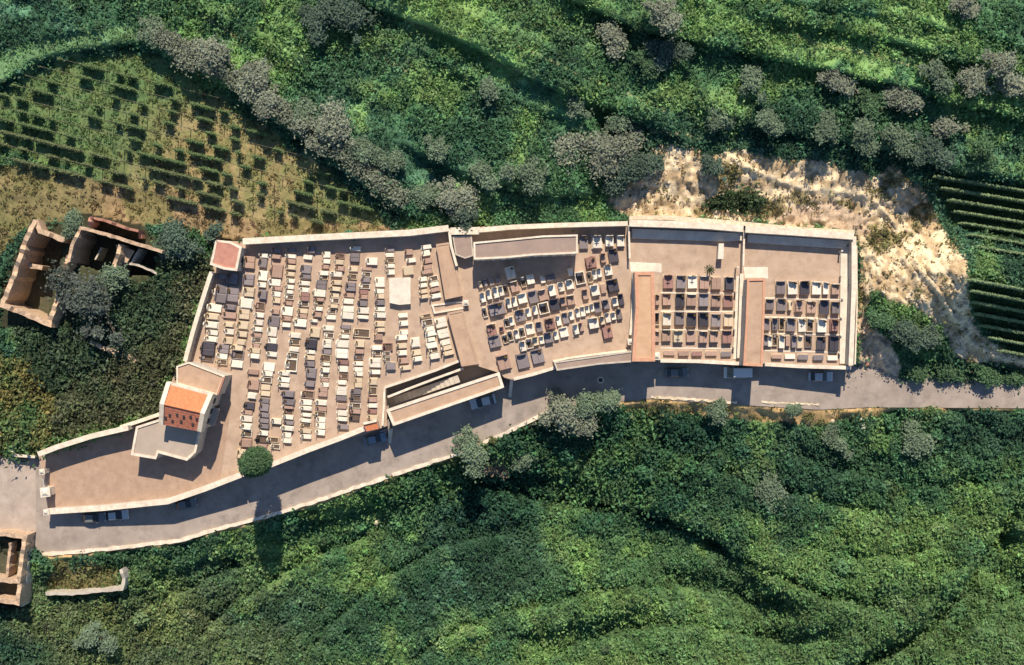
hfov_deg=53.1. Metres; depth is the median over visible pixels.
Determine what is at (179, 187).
vine row
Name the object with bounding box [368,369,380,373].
grave
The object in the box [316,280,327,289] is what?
grave
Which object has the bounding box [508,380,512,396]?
stairs
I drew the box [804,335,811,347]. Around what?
grave
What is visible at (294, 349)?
grave
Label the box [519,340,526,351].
grave
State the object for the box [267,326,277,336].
grave
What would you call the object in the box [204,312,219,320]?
grave
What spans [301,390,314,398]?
grave
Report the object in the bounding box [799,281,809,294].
grave
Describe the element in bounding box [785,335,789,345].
grave
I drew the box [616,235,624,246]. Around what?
grave
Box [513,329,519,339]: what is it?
grave
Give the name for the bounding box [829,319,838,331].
grave
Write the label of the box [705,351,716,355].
grave
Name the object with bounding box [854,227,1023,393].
bank scrub
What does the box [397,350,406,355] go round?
grave
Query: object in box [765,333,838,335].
stone walk
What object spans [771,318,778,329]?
grave
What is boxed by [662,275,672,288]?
grave
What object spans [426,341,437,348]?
grave
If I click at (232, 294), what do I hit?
grave
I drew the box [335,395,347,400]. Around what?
grave
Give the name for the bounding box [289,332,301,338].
grave
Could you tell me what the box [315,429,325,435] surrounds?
grave
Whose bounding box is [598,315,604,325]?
grave
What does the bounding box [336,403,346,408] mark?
grave
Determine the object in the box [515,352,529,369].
grave
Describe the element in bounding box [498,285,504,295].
grave
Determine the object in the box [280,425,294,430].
grave
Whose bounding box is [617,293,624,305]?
grave
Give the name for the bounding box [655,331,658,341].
grave
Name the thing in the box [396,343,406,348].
grave
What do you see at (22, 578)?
ruined house
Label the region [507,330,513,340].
grave
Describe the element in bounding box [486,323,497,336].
grave
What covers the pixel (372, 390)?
grave
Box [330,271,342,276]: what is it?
grave
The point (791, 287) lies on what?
grave
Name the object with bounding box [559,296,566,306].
grave
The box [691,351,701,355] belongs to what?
grave
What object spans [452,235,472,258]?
service block
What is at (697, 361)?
boundary wall
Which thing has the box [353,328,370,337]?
grave
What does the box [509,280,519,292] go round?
grave
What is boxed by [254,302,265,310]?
grave
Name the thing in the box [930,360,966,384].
bush
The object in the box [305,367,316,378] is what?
grave
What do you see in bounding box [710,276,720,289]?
grave
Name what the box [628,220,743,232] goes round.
boundary wall
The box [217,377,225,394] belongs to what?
red fascia
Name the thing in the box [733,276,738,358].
stone walk
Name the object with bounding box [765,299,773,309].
grave
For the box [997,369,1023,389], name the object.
bush
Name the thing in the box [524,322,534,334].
grave
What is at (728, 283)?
grave
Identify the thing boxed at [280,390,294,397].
grave
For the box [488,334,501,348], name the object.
grave
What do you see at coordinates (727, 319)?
grave
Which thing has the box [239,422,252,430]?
grave
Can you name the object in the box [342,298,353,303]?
grave
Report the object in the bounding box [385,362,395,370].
grave
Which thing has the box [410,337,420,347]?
grave
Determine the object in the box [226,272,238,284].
grave
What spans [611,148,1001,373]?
bank stones
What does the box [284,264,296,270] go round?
grave
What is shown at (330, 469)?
road
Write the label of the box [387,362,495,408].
passage floor
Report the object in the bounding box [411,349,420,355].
grave
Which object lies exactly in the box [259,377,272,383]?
grave
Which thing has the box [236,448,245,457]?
grave
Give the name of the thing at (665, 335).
grave
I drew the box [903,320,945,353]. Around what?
bush
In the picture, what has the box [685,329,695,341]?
grave
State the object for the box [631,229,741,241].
retaining wall
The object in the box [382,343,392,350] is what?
grave
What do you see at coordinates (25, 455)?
boundary wall
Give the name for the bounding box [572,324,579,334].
grave
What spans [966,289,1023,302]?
vine row
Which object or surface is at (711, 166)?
broadleaf tree
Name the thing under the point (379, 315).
grave
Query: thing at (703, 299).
grave
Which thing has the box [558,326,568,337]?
grave
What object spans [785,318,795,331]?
grave
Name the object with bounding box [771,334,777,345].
grave
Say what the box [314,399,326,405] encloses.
grave
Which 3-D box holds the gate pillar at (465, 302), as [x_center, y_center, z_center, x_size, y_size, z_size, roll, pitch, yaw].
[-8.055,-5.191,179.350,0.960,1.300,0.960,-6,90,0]
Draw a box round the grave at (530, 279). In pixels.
[526,274,534,284]
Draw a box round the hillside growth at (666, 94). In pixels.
[0,0,1023,247]
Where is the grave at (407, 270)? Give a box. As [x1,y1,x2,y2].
[402,265,413,275]
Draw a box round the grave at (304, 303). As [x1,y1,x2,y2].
[298,301,308,306]
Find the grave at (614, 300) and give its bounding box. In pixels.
[611,296,618,306]
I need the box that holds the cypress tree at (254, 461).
[237,445,272,477]
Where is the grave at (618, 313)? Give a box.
[615,308,622,319]
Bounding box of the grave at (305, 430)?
[298,428,311,433]
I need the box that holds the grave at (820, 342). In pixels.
[815,336,825,349]
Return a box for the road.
[36,360,1023,552]
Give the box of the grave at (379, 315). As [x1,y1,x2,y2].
[373,312,385,317]
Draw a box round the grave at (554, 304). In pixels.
[548,298,560,310]
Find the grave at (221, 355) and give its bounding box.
[216,352,228,359]
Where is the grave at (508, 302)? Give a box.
[506,298,512,308]
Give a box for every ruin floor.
[0,546,18,594]
[25,238,62,313]
[87,237,156,275]
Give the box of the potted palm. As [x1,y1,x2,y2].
[704,265,714,275]
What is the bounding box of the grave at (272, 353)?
[266,351,277,356]
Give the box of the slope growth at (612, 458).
[0,386,1023,664]
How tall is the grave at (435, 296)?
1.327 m
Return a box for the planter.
[432,301,464,313]
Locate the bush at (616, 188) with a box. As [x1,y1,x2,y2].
[601,174,629,198]
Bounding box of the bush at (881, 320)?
[867,310,897,330]
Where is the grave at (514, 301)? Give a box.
[511,296,517,306]
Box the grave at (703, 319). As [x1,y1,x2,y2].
[698,312,708,326]
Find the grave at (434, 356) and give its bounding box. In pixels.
[429,352,439,359]
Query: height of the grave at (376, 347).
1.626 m
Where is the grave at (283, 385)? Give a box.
[277,382,289,387]
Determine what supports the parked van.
on the road
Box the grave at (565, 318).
[561,312,569,323]
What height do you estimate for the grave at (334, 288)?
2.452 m
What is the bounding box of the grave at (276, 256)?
[270,254,281,259]
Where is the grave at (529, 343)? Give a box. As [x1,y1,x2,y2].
[525,338,533,348]
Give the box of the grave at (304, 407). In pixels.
[299,405,312,410]
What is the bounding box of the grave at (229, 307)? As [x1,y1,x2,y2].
[223,304,236,310]
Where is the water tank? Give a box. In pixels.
[716,243,723,258]
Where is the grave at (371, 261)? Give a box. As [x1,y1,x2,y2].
[366,257,377,265]
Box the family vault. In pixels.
[389,277,410,304]
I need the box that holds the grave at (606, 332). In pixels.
[601,325,612,338]
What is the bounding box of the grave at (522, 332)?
[519,327,525,337]
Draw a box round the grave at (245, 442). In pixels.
[239,437,252,447]
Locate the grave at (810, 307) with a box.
[805,301,816,313]
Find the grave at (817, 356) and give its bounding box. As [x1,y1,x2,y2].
[812,354,822,359]
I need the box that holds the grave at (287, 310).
[281,306,293,315]
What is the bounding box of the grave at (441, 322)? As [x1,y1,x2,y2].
[434,317,447,328]
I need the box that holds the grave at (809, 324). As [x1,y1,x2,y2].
[806,318,813,331]
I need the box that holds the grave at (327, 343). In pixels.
[323,339,332,347]
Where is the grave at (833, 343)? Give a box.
[828,335,839,351]
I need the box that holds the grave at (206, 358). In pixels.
[199,354,213,361]
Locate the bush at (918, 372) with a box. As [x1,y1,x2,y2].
[904,360,931,384]
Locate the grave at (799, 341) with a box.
[796,336,802,347]
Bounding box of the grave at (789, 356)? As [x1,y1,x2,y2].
[784,354,794,358]
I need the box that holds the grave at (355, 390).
[350,388,360,393]
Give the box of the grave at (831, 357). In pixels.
[826,355,837,359]
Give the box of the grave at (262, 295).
[257,289,267,300]
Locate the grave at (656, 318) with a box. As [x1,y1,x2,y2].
[655,313,658,324]
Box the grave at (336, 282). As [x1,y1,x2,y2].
[331,280,342,285]
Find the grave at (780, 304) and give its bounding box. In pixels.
[776,298,785,310]
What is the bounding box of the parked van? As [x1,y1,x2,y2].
[724,366,751,378]
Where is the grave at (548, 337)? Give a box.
[543,331,553,343]
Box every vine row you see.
[0,93,330,176]
[0,106,352,193]
[0,116,374,212]
[0,130,369,221]
[0,141,325,224]
[2,156,241,216]
[10,82,298,155]
[26,75,270,137]
[40,66,238,116]
[57,57,218,99]
[931,175,1023,193]
[938,186,1023,203]
[946,198,1023,214]
[951,210,1023,224]
[958,222,1023,234]
[963,233,1023,244]
[965,278,1023,291]
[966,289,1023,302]
[970,300,1023,313]
[972,245,1023,255]
[973,312,1023,323]
[978,324,1023,334]
[985,336,1023,345]
[995,349,1023,355]
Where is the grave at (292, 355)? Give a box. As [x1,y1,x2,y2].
[287,352,298,358]
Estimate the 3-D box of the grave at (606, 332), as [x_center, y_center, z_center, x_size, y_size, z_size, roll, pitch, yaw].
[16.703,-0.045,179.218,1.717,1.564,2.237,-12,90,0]
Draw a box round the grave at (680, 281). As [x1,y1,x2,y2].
[675,275,685,288]
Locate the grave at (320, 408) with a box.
[315,406,326,411]
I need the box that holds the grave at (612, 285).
[606,278,619,292]
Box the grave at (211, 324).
[203,320,219,328]
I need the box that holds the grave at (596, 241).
[591,235,602,248]
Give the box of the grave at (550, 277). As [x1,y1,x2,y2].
[545,273,555,281]
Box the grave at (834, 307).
[830,301,840,313]
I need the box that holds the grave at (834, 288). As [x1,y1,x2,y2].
[830,283,839,294]
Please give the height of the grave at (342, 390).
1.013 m
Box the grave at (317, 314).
[312,311,322,317]
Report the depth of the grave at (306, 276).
179.37 m
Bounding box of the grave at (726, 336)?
[721,330,731,343]
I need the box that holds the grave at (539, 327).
[535,321,542,331]
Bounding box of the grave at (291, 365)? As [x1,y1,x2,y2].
[285,358,297,371]
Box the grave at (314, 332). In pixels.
[309,327,320,337]
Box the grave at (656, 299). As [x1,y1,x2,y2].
[655,294,658,305]
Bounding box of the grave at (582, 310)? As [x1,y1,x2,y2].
[579,306,585,316]
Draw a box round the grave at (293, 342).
[289,339,300,344]
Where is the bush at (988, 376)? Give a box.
[965,362,1001,388]
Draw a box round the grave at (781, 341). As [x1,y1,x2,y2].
[778,334,784,347]
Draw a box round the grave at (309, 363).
[304,360,315,366]
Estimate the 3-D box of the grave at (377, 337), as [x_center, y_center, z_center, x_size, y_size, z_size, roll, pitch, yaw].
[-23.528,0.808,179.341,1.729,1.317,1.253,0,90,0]
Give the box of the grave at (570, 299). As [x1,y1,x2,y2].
[566,294,575,305]
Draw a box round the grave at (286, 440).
[282,437,291,443]
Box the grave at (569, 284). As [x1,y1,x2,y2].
[564,279,574,290]
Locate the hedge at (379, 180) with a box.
[139,16,409,208]
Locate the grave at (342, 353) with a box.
[335,348,348,358]
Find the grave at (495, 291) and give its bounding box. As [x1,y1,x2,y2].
[491,286,499,298]
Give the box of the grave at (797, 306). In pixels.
[793,300,803,312]
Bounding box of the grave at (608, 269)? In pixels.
[603,264,612,275]
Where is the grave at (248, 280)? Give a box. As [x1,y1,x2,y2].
[242,273,254,285]
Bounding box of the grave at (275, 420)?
[270,417,281,423]
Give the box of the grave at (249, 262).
[243,255,255,268]
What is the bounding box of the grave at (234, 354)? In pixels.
[229,350,244,359]
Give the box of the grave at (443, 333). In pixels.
[437,328,449,338]
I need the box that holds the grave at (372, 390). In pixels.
[368,387,376,394]
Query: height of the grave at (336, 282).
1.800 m
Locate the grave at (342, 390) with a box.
[335,386,347,395]
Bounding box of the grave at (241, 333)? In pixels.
[236,331,247,337]
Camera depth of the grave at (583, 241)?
179.34 m
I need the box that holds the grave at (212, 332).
[207,329,218,335]
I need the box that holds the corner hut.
[210,240,246,271]
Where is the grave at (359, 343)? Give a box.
[355,340,364,347]
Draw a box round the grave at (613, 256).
[607,248,618,262]
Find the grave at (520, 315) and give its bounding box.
[514,308,526,322]
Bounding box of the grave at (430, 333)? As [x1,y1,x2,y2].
[425,330,436,336]
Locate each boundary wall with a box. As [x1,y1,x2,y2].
[10,435,38,457]
[37,425,135,456]
[49,472,242,513]
[120,413,158,426]
[183,271,216,361]
[243,225,448,244]
[243,426,365,476]
[381,387,387,425]
[385,359,459,387]
[387,367,463,397]
[448,229,457,266]
[450,227,479,235]
[479,221,627,233]
[513,366,554,379]
[553,349,630,361]
[627,225,630,258]
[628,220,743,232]
[629,274,633,334]
[657,359,739,364]
[736,274,743,357]
[741,230,744,266]
[743,226,853,240]
[763,362,850,369]
[845,236,855,364]
[853,245,857,363]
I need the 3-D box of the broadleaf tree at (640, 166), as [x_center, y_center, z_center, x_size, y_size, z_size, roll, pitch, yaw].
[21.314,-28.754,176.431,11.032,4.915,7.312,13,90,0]
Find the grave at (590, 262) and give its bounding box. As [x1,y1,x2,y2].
[584,256,596,268]
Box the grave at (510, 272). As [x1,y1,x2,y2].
[504,266,516,279]
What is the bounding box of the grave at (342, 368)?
[338,365,348,371]
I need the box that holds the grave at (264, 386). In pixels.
[259,384,270,390]
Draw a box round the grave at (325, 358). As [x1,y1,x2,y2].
[320,354,331,361]
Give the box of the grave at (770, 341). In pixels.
[767,335,771,346]
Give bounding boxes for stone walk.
[630,262,661,272]
[660,292,732,293]
[660,310,732,311]
[660,329,732,330]
[660,347,732,348]
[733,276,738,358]
[743,267,767,278]
[765,297,839,299]
[765,316,839,318]
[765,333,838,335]
[765,350,838,352]
[839,247,847,363]
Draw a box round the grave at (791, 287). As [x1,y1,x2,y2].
[786,281,797,294]
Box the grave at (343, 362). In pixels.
[336,359,348,364]
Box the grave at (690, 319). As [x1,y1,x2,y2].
[686,312,696,326]
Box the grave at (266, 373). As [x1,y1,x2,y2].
[261,370,273,376]
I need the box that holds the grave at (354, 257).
[349,253,359,262]
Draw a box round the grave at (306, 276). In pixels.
[299,274,311,279]
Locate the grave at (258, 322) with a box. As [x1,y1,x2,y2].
[253,319,263,325]
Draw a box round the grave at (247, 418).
[240,415,252,421]
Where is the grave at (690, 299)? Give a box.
[686,294,695,306]
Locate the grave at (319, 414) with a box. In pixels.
[313,411,325,417]
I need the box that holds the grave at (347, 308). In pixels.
[341,305,354,311]
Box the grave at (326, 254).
[322,251,330,258]
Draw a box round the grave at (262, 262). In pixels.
[258,258,267,267]
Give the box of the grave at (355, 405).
[348,403,360,408]
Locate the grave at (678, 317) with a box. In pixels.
[674,311,683,324]
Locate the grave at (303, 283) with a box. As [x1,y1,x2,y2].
[298,281,310,285]
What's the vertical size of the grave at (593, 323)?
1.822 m
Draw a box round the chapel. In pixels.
[159,381,221,431]
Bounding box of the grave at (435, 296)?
[429,293,440,299]
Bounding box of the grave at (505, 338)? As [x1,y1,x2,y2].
[502,334,508,343]
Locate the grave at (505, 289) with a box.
[502,284,508,294]
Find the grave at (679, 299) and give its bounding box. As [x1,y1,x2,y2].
[675,293,684,306]
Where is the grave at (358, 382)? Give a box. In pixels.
[354,377,362,387]
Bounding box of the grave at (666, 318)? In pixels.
[662,312,671,325]
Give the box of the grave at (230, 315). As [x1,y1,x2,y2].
[221,311,236,318]
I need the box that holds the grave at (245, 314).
[238,308,250,319]
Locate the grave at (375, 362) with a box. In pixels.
[369,357,381,367]
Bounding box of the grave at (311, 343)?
[304,337,317,349]
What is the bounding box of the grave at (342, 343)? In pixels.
[336,340,348,347]
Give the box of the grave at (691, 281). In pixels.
[687,275,696,288]
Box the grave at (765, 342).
[763,334,768,345]
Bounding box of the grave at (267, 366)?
[262,362,275,371]
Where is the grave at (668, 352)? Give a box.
[663,350,674,354]
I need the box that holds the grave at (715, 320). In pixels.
[710,313,720,327]
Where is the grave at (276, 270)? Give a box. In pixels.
[269,263,283,278]
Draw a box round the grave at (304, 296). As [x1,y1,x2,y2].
[299,292,310,301]
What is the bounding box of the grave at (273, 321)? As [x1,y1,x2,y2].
[267,315,280,327]
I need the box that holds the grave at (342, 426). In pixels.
[337,424,348,428]
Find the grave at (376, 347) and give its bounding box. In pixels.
[370,345,382,350]
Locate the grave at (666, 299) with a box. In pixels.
[662,293,670,305]
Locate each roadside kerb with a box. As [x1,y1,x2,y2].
[651,396,736,403]
[761,401,818,405]
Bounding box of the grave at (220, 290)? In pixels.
[214,283,228,303]
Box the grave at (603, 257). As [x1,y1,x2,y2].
[600,253,605,262]
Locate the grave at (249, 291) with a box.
[242,287,255,297]
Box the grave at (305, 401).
[299,399,312,404]
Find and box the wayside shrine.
[363,419,379,430]
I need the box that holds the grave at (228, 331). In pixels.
[223,328,234,334]
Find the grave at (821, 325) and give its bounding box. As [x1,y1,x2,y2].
[816,319,826,332]
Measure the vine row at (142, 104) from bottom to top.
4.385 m
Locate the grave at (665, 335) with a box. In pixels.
[661,329,670,341]
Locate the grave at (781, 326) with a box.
[778,318,784,329]
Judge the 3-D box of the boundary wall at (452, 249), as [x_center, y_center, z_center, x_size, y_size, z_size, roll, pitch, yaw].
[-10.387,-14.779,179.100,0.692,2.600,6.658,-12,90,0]
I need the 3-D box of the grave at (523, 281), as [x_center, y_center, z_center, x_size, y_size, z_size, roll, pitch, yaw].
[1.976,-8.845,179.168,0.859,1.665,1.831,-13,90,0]
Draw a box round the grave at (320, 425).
[316,422,325,428]
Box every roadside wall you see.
[42,475,388,555]
[392,410,548,475]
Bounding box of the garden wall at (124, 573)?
[45,565,129,595]
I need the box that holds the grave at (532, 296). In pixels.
[527,290,538,303]
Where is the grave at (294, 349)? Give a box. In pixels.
[288,346,299,352]
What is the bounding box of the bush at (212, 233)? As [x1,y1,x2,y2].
[202,220,223,243]
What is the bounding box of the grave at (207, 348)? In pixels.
[200,341,215,356]
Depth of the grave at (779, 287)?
179.16 m
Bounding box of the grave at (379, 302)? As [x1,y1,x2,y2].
[374,300,384,305]
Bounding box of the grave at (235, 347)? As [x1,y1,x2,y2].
[230,344,244,351]
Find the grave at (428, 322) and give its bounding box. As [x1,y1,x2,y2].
[422,319,433,326]
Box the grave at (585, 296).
[581,289,588,299]
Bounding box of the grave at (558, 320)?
[555,315,561,325]
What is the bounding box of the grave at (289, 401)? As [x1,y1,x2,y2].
[282,398,295,405]
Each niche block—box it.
[386,372,503,425]
[436,242,462,299]
[447,310,478,365]
[473,234,577,260]
[554,351,633,370]
[630,272,654,360]
[738,278,764,366]
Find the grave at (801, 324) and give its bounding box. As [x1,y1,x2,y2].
[797,318,805,331]
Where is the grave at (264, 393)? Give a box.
[259,390,270,396]
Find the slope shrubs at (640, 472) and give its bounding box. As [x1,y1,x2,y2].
[30,406,1023,664]
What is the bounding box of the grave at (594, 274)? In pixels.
[591,269,597,279]
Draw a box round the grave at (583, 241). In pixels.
[579,235,587,248]
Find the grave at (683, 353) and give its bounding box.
[678,350,688,355]
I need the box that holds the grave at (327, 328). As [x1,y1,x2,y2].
[322,325,334,330]
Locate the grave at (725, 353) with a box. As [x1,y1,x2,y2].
[720,351,730,356]
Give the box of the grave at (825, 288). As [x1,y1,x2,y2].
[822,282,828,294]
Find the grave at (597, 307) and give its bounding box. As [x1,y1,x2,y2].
[593,301,601,312]
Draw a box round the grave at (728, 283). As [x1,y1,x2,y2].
[723,276,733,290]
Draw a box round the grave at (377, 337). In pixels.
[373,334,382,340]
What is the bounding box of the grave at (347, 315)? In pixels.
[341,312,354,319]
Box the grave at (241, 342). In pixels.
[236,338,246,345]
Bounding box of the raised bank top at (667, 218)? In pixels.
[628,215,854,233]
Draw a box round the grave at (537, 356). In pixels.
[530,348,544,364]
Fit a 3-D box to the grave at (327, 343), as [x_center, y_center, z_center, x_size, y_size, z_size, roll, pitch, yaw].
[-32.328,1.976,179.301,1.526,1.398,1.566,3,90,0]
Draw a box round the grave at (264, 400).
[258,397,270,403]
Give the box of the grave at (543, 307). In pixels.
[537,302,549,314]
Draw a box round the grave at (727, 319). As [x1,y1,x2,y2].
[723,313,732,326]
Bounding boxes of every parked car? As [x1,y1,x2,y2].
[81,512,105,523]
[105,509,128,520]
[174,497,197,509]
[363,432,387,445]
[469,394,496,409]
[665,367,687,377]
[808,371,832,381]
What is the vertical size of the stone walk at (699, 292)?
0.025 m
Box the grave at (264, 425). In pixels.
[258,423,269,428]
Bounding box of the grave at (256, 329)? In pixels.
[251,326,262,331]
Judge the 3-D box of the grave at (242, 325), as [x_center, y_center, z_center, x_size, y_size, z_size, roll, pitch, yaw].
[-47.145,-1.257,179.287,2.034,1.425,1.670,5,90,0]
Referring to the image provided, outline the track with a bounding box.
[0,456,35,545]
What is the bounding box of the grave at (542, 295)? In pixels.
[537,288,547,301]
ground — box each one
[0,0,1023,664]
[39,225,851,505]
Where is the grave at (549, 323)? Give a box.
[544,317,555,329]
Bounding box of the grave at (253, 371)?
[247,369,258,374]
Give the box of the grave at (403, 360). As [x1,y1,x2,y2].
[398,357,408,363]
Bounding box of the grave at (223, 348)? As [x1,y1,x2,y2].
[217,343,230,353]
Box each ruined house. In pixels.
[0,219,86,327]
[0,528,35,606]
[67,216,165,275]
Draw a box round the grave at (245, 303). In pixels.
[238,297,253,309]
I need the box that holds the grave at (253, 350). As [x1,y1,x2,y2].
[248,347,260,353]
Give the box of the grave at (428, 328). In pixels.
[424,325,434,331]
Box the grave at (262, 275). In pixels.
[257,270,268,280]
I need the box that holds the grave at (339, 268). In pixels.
[335,265,344,271]
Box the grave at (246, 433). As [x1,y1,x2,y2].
[241,430,252,437]
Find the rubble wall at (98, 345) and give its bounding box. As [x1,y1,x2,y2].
[89,340,136,362]
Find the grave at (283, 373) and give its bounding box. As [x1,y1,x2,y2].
[278,370,290,376]
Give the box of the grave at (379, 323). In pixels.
[374,321,385,326]
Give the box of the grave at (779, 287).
[775,281,785,294]
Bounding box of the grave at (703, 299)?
[698,293,708,306]
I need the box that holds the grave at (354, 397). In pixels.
[349,395,360,400]
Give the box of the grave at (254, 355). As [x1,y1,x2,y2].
[248,353,260,358]
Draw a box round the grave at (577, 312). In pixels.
[574,307,580,317]
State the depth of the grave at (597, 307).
179.20 m
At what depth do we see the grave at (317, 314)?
179.30 m
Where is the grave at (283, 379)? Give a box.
[278,376,290,382]
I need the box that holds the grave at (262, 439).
[254,435,267,443]
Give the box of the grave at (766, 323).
[764,318,769,329]
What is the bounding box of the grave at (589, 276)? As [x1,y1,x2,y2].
[586,271,592,282]
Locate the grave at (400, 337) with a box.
[395,335,407,340]
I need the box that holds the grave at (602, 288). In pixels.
[600,283,606,293]
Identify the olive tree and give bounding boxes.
[61,207,84,240]
[71,620,118,657]
[96,262,131,295]
[132,13,166,48]
[170,33,238,81]
[226,55,272,105]
[248,80,288,124]
[286,96,360,158]
[290,95,319,129]
[344,135,383,165]
[375,145,408,175]
[408,183,440,211]
[421,132,452,163]
[423,175,480,223]
[449,423,489,482]
[463,158,501,193]
[479,75,499,107]
[498,155,549,196]
[508,450,537,472]
[532,386,602,439]
[547,122,649,185]
[566,95,593,120]
[571,388,605,420]
[588,387,622,415]
[594,19,628,62]
[604,112,644,139]
[641,0,685,37]
[703,396,728,425]
[704,104,735,133]
[736,63,769,106]
[750,469,792,516]
[755,107,786,139]
[784,403,802,418]
[811,107,841,145]
[813,68,859,98]
[820,421,853,460]
[851,117,880,156]
[879,83,929,116]
[879,123,922,159]
[898,417,938,461]
[918,56,956,97]
[930,116,970,139]
[947,0,982,20]
[954,63,993,97]
[976,47,1020,84]
[992,71,1023,97]
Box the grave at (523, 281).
[520,276,526,287]
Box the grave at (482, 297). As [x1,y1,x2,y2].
[479,292,486,302]
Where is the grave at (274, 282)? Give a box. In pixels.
[268,278,281,285]
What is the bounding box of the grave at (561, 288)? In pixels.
[557,281,564,291]
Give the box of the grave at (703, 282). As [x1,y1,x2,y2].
[698,276,708,289]
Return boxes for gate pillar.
[39,468,49,474]
[40,486,55,496]
[43,508,49,514]
[463,300,468,305]
[655,352,659,359]
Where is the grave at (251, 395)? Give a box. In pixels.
[246,392,256,399]
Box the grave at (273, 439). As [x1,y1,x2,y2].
[267,437,278,442]
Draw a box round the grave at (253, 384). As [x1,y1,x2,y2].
[247,379,259,390]
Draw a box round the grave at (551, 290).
[547,284,556,296]
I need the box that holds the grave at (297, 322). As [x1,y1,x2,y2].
[293,318,307,327]
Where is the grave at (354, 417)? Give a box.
[349,413,359,420]
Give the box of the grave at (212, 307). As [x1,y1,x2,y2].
[206,303,222,312]
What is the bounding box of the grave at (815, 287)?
[810,281,821,294]
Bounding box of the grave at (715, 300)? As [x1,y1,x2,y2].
[710,295,720,306]
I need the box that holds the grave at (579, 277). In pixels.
[574,271,585,284]
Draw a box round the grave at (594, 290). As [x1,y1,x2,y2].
[590,284,599,295]
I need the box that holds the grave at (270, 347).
[264,343,277,351]
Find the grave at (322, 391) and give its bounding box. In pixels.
[317,386,327,396]
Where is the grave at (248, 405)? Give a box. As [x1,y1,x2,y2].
[243,401,254,409]
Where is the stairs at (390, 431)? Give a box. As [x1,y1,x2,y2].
[388,428,392,442]
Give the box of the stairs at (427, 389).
[393,375,460,403]
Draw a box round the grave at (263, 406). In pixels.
[259,403,269,411]
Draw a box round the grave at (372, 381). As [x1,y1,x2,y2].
[368,377,377,385]
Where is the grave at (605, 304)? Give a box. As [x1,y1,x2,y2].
[601,299,609,309]
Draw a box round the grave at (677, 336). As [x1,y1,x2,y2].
[672,330,682,342]
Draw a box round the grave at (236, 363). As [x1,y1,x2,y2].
[229,359,243,367]
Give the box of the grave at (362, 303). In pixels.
[357,300,367,306]
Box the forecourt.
[40,372,230,507]
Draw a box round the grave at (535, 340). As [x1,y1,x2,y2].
[532,336,538,345]
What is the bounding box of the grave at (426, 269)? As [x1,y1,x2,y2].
[421,264,433,274]
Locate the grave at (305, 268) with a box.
[300,264,311,273]
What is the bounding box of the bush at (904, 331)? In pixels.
[886,317,924,345]
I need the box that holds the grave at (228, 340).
[223,337,233,344]
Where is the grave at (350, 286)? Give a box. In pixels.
[345,282,355,291]
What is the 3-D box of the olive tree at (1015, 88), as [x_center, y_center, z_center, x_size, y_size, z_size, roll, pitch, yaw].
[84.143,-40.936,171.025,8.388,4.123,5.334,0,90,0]
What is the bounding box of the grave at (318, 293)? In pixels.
[312,289,326,296]
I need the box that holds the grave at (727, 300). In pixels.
[722,295,732,306]
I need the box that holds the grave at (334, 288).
[328,286,341,291]
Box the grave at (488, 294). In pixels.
[486,289,492,299]
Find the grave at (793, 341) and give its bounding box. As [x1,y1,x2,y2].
[790,335,796,347]
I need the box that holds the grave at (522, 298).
[517,293,527,304]
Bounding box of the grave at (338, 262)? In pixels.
[334,259,344,265]
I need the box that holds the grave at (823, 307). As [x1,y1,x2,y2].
[818,300,828,314]
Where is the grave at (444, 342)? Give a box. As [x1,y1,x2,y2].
[440,338,450,345]
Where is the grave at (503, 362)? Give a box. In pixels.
[496,353,511,370]
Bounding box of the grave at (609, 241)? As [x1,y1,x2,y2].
[605,234,613,246]
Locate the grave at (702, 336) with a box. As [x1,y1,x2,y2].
[698,330,707,342]
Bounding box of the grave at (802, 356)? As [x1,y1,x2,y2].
[797,354,807,359]
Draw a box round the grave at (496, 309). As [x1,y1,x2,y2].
[487,301,505,316]
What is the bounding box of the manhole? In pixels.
[597,377,603,383]
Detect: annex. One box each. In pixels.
[131,419,207,460]
[176,361,231,394]
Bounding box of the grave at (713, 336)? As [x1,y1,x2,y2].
[709,330,718,342]
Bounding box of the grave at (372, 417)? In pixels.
[367,415,377,419]
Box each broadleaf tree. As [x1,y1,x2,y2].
[39,260,128,356]
[151,216,204,262]
[295,1,328,47]
[308,0,379,46]
[447,205,480,234]
[471,456,508,479]
[612,142,667,186]
[631,47,662,82]
[638,34,696,76]
[699,153,726,182]
[854,84,892,121]
[907,127,957,172]
[966,134,998,171]
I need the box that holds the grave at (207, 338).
[204,335,218,342]
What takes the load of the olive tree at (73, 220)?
on the ground at (692, 184)
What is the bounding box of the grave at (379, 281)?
[375,277,384,287]
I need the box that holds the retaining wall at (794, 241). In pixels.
[747,234,848,248]
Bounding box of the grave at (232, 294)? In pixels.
[225,286,240,302]
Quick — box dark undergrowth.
[0,219,213,467]
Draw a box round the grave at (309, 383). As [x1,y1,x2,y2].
[304,381,315,386]
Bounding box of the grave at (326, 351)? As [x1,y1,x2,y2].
[321,348,331,353]
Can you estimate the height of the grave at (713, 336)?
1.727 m
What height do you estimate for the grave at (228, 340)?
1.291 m
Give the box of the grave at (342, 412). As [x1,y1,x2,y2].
[336,409,348,416]
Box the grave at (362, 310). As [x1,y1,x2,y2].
[356,307,368,313]
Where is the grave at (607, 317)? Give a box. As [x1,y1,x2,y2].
[604,312,610,322]
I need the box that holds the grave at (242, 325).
[236,320,249,330]
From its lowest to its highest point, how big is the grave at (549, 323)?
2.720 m
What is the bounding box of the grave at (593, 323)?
[587,317,598,329]

